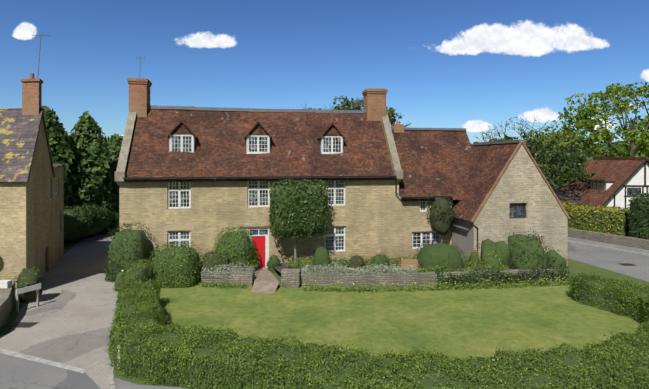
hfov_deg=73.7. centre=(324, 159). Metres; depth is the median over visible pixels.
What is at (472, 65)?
sky
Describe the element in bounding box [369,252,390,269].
small bush
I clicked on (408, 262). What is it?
teak garden bench
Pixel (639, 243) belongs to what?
roadside stone wall
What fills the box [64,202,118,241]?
lane shrubs
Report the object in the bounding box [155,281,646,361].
lawn
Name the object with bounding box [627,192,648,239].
tall hedge
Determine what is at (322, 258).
yew topiary cone
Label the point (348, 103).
tree
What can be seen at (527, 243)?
bush
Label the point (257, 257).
bed plants
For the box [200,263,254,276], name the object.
flowering plants
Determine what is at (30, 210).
house stone walls
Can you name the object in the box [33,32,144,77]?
tv antenna
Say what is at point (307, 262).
bed plants
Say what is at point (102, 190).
leylandii conifer
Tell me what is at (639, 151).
big tree crown
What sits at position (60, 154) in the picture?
leylandii conifer
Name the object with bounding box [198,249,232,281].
loose bush
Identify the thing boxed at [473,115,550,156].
bare tree
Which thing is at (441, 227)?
holly tree
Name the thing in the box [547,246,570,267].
bush
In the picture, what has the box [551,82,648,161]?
big tree
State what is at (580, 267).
ground
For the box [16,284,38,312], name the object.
street name posts
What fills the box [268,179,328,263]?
pleached tree
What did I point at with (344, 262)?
shrub rose bed
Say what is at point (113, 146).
leylandii conifer
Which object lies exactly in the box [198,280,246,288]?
plants
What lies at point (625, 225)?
golden conifer hedge
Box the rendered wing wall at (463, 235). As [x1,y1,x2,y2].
[452,219,473,260]
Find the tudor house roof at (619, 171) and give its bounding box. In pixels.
[562,157,648,206]
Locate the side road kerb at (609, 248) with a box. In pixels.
[568,240,648,255]
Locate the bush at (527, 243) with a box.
[505,227,554,274]
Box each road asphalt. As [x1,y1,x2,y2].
[0,353,100,388]
[568,242,648,281]
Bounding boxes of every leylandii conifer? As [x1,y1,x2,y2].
[42,106,86,209]
[64,111,118,233]
[103,135,121,202]
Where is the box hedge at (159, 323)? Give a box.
[104,271,648,388]
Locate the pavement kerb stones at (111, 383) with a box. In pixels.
[107,375,115,388]
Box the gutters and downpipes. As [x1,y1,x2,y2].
[123,175,477,253]
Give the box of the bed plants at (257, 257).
[201,255,259,270]
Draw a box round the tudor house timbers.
[592,158,648,207]
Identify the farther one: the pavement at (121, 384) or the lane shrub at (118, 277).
the lane shrub at (118, 277)
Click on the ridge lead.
(285, 110)
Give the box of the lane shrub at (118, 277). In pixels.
[113,270,124,291]
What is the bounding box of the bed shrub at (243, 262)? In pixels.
[232,255,251,269]
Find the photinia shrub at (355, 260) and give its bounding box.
[346,253,366,270]
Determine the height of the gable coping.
5.120 m
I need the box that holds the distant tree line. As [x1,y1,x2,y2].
[104,132,645,163]
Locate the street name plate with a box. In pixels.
[0,280,40,294]
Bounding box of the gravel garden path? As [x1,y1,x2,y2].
[252,269,278,293]
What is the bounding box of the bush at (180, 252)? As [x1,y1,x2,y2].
[148,241,202,288]
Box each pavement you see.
[113,377,187,388]
[568,237,648,253]
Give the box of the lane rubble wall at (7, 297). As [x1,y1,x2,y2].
[0,280,14,329]
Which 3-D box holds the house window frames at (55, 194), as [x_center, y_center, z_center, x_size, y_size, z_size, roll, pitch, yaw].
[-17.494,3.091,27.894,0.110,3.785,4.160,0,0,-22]
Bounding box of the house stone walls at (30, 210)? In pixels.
[0,118,63,295]
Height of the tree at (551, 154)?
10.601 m
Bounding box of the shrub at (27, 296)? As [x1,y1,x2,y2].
[13,265,42,302]
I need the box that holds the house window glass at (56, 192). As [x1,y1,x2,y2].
[55,179,58,229]
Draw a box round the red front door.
[252,236,264,267]
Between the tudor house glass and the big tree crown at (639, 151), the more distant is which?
the big tree crown at (639, 151)
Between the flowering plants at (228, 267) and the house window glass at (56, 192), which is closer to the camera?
the flowering plants at (228, 267)
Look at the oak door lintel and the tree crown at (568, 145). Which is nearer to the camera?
the oak door lintel
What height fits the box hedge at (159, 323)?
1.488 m
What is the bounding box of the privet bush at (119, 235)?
[104,223,153,281]
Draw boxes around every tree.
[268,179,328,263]
[323,95,410,126]
[426,195,456,234]
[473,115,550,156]
[511,127,596,190]
[522,128,599,181]
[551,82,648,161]
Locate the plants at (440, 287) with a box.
[302,278,570,292]
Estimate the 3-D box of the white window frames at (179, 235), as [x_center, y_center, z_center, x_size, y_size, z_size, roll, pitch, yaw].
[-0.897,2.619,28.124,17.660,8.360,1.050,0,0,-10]
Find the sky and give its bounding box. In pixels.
[0,0,648,143]
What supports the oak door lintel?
attached to the house stone walls at (381, 216)
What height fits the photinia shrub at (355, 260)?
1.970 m
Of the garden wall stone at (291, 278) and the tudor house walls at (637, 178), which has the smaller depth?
the garden wall stone at (291, 278)
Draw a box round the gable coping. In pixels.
[115,110,402,180]
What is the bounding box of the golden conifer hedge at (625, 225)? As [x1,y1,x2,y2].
[561,201,629,236]
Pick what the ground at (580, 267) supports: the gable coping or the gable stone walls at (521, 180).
the gable stone walls at (521, 180)
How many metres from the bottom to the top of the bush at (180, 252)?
4.191 m
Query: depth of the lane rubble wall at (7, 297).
18.50 m
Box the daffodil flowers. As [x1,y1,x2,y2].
[302,274,566,285]
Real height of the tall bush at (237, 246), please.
4.691 m
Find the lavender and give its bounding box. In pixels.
[301,262,416,279]
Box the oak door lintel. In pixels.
[239,226,269,228]
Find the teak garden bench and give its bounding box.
[399,259,419,270]
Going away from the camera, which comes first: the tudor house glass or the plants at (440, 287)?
the plants at (440, 287)
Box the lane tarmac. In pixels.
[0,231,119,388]
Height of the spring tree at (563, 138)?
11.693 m
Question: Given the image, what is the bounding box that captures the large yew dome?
[414,239,466,271]
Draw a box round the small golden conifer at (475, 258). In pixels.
[467,248,481,266]
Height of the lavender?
0.748 m
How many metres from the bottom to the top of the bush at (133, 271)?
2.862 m
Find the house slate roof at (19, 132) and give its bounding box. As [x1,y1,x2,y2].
[0,108,62,182]
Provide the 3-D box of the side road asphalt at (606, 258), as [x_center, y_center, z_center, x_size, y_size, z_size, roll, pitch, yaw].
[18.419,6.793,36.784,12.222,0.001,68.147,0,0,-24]
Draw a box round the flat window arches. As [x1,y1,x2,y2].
[164,221,433,231]
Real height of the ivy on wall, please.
0.983 m
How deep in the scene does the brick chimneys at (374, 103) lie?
28.28 m
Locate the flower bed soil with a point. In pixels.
(281, 267)
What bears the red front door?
attached to the house stone walls at (381, 216)
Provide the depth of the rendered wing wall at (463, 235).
27.64 m
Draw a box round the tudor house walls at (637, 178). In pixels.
[586,161,648,209]
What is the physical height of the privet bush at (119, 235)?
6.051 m
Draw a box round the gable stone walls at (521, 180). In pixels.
[474,144,567,265]
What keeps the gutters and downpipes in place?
attached to the house stone walls at (381, 216)
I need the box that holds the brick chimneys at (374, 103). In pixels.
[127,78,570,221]
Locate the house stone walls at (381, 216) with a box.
[117,119,451,262]
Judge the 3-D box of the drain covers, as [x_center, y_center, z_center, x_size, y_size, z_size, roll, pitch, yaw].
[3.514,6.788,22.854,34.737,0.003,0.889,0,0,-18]
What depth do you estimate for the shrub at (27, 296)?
20.29 m
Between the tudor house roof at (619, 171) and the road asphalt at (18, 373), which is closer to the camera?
the road asphalt at (18, 373)
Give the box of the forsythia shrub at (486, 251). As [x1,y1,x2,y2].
[476,235,512,268]
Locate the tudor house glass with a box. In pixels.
[628,188,639,193]
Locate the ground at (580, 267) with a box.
[0,166,648,386]
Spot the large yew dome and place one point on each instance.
(434, 248)
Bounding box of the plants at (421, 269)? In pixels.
[302,264,507,273]
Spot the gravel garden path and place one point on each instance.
(266, 281)
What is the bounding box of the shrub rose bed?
[337,258,348,265]
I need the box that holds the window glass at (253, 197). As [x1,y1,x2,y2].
[170,136,523,249]
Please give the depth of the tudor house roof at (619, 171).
47.22 m
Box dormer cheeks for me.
[169,135,342,153]
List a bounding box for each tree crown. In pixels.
[287,105,345,109]
[532,139,591,188]
[537,127,603,183]
[623,119,648,156]
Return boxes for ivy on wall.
[435,266,569,286]
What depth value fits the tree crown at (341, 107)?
58.17 m
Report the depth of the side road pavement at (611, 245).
33.66 m
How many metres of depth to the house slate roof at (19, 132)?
22.95 m
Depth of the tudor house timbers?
43.62 m
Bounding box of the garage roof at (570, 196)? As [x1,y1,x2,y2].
[553,189,581,204]
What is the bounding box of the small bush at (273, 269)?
[266,254,281,272]
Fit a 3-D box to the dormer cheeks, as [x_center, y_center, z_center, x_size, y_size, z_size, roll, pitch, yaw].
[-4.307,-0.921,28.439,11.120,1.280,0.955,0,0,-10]
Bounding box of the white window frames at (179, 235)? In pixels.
[168,135,440,266]
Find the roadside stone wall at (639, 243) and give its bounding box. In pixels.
[568,228,648,249]
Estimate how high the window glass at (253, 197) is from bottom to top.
7.375 m
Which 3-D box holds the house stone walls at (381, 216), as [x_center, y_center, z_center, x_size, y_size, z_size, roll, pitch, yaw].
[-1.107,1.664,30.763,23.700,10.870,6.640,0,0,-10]
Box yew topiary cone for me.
[311,244,331,269]
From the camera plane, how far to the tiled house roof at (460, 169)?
28.73 m
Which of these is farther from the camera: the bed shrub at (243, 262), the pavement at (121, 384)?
the bed shrub at (243, 262)
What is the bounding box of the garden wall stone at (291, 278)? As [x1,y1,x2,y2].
[201,268,565,287]
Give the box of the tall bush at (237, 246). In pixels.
[212,226,256,268]
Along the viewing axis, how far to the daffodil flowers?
22.69 m
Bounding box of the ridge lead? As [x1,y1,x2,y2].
[148,105,524,144]
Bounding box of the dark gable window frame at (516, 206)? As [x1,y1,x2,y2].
[509,203,525,218]
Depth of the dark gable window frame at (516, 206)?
27.05 m
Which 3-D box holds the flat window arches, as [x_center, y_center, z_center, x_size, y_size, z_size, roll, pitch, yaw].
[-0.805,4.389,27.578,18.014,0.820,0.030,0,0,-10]
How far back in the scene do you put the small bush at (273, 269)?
25.99 m
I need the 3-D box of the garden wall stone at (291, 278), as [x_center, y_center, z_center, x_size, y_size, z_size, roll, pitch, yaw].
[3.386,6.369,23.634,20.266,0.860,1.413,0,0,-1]
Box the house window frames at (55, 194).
[48,178,59,231]
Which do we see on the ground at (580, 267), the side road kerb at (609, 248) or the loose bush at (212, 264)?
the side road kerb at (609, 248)
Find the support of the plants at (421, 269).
on the flower bed soil
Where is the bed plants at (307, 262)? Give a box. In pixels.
[287,253,481,268]
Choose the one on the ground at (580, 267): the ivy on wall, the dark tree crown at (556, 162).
the dark tree crown at (556, 162)
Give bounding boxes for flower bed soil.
[199,257,562,272]
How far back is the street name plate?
19.66 m
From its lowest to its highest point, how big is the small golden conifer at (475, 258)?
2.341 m
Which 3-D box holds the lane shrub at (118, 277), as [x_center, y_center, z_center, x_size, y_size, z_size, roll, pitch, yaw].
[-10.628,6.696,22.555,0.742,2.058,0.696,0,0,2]
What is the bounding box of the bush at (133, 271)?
[119,258,155,290]
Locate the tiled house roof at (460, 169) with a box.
[125,108,570,222]
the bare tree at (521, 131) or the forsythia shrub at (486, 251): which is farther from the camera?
the bare tree at (521, 131)
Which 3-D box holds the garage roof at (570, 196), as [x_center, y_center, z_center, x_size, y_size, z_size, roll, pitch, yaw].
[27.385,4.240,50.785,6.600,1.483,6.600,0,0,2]
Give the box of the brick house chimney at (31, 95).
[20,73,42,114]
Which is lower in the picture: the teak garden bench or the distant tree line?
the teak garden bench
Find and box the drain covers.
[4,263,636,327]

